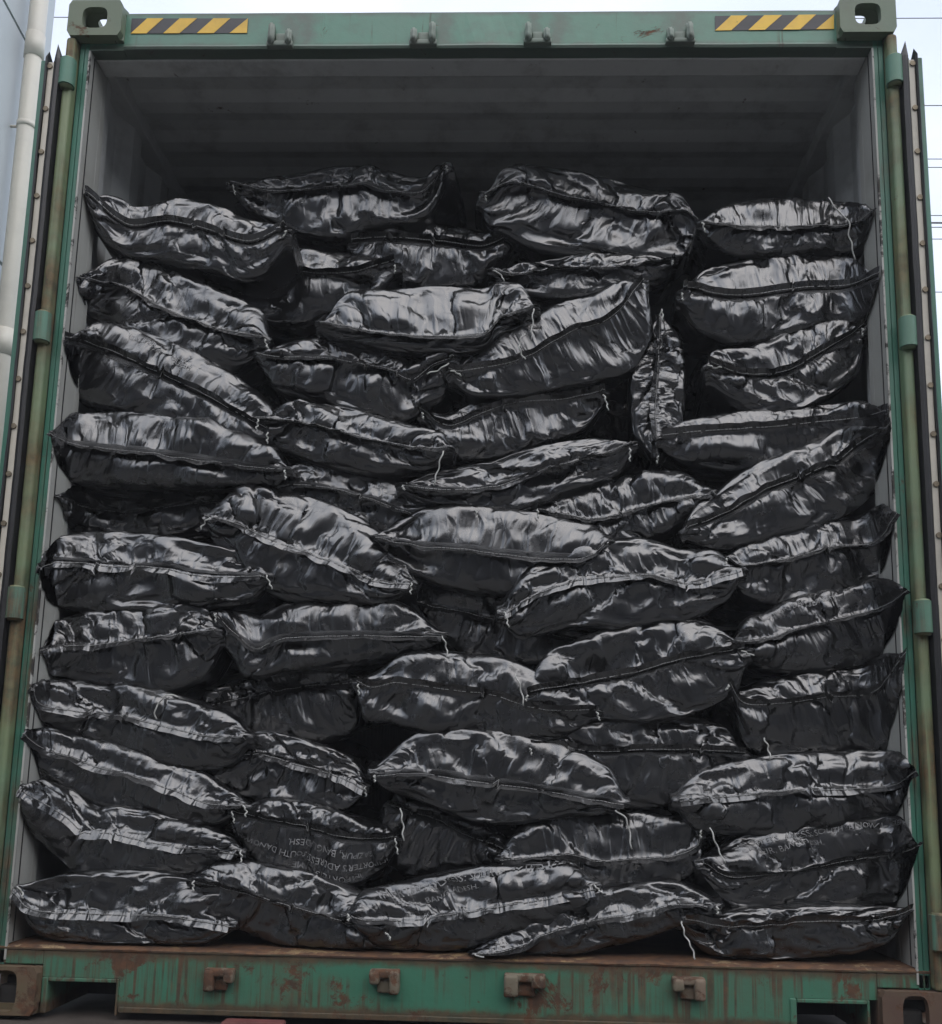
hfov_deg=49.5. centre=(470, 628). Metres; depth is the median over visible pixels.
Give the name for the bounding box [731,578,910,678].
sack
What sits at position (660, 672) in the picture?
sack
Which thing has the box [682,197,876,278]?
sack
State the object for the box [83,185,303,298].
sack
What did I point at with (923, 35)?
sky
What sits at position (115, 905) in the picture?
sack
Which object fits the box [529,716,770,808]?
sack
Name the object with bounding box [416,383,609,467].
sack
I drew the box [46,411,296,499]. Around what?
sack
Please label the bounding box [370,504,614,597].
sack
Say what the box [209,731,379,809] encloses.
sack
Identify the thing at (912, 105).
door
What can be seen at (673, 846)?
sack
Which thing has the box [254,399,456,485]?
sack
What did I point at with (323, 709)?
sack
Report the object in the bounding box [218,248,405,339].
sack
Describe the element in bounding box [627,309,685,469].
sack
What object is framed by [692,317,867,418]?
sack
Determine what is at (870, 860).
sack
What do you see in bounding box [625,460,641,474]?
sack
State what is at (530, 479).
sack
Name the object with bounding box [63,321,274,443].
sack
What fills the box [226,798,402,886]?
sack
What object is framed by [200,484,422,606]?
sack
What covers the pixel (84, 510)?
sack
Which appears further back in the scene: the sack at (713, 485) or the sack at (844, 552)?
the sack at (713, 485)
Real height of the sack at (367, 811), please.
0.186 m
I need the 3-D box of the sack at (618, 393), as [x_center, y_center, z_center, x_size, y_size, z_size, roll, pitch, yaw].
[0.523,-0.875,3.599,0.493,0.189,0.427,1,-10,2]
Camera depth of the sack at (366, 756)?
3.20 m
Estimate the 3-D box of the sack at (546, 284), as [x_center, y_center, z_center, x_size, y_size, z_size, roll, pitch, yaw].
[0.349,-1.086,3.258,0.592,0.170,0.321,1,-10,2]
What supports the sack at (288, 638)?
on the sack at (323, 709)
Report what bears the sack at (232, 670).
on the sack at (199, 694)
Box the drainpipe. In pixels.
[0,0,48,459]
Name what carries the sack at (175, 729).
on the sack at (104, 773)
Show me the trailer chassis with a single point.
(87, 1008)
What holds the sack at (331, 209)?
on the sack at (433, 254)
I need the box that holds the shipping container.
[0,0,941,1023]
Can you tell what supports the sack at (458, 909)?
in the shipping container
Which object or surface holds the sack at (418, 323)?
on the sack at (386, 385)
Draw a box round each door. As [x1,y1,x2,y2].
[0,45,61,716]
[899,42,941,880]
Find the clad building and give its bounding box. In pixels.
[0,0,55,279]
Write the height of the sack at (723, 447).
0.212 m
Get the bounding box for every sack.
[9,868,239,943]
[16,779,252,874]
[20,727,254,827]
[27,679,258,771]
[36,531,274,612]
[40,603,232,694]
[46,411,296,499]
[54,485,224,543]
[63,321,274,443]
[76,257,275,386]
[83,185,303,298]
[186,686,216,700]
[186,859,390,948]
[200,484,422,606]
[202,672,364,745]
[208,600,448,679]
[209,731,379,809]
[217,827,236,836]
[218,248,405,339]
[222,662,241,677]
[226,162,467,253]
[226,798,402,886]
[253,338,460,425]
[253,382,287,406]
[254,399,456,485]
[272,462,477,530]
[314,281,540,359]
[329,740,382,767]
[340,860,602,950]
[345,803,380,821]
[347,222,519,287]
[351,650,603,739]
[352,665,384,676]
[362,875,394,887]
[367,728,631,849]
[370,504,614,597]
[379,794,507,878]
[395,438,637,510]
[409,585,587,669]
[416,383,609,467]
[443,274,652,409]
[467,877,724,957]
[475,163,698,280]
[488,252,678,310]
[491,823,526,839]
[494,537,747,639]
[494,812,707,885]
[521,617,754,723]
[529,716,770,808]
[532,470,718,544]
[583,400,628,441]
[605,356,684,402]
[618,808,661,814]
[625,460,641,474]
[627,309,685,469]
[654,400,888,481]
[660,750,918,836]
[667,255,879,359]
[670,417,891,555]
[671,903,914,959]
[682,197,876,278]
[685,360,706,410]
[686,815,922,906]
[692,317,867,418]
[697,480,727,488]
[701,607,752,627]
[701,648,906,755]
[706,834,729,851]
[722,503,899,612]
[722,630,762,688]
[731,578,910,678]
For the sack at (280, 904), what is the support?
on the shipping container
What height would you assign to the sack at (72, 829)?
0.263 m
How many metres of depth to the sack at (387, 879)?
3.11 m
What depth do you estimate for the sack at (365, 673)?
3.40 m
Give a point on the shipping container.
(704, 114)
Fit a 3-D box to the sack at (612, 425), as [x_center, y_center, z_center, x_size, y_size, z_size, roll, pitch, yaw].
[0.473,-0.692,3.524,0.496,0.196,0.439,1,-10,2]
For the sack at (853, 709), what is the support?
on the sack at (764, 795)
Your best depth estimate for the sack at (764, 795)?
2.71 m
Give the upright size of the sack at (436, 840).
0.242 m
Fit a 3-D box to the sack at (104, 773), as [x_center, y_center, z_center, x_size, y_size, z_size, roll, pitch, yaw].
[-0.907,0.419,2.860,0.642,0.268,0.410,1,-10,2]
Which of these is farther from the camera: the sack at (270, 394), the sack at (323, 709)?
the sack at (270, 394)
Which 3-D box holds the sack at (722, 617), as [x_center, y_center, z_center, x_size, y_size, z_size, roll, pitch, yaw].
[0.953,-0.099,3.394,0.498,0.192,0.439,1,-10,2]
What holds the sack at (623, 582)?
on the sack at (660, 672)
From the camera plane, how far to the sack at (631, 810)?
3.19 m
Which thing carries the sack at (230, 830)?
on the sack
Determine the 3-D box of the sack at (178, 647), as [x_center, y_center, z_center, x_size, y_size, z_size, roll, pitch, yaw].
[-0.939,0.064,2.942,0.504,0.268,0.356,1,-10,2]
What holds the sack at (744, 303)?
on the sack at (820, 364)
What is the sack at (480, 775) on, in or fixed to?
on the sack at (673, 846)
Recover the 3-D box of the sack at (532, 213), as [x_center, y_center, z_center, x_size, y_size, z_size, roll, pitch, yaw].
[0.386,-1.328,3.365,0.750,0.341,0.323,1,-10,2]
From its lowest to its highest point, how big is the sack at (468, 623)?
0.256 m
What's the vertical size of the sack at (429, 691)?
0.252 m
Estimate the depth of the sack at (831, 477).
2.88 m
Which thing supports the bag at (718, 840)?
on the sack
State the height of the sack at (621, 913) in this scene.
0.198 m
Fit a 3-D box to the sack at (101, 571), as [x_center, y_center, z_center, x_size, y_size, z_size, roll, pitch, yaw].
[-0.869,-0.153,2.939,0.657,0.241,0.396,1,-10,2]
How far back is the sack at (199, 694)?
3.31 m
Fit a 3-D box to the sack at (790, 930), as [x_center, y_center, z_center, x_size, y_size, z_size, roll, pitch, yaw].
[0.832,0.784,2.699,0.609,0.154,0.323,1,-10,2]
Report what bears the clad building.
on the ground
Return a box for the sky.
[50,0,941,396]
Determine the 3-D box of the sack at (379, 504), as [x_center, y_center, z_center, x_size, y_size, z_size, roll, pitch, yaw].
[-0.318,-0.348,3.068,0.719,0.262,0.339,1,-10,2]
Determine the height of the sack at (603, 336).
0.383 m
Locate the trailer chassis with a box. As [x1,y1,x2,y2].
[0,974,924,1023]
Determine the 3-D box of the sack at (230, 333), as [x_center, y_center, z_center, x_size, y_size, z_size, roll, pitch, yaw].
[-0.876,-0.948,3.134,0.583,0.384,0.373,1,-10,2]
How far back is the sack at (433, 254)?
3.34 m
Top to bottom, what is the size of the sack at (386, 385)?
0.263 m
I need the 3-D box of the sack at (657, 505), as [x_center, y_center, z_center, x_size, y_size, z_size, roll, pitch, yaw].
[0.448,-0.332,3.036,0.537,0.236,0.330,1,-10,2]
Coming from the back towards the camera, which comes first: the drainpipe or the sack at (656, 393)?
the drainpipe

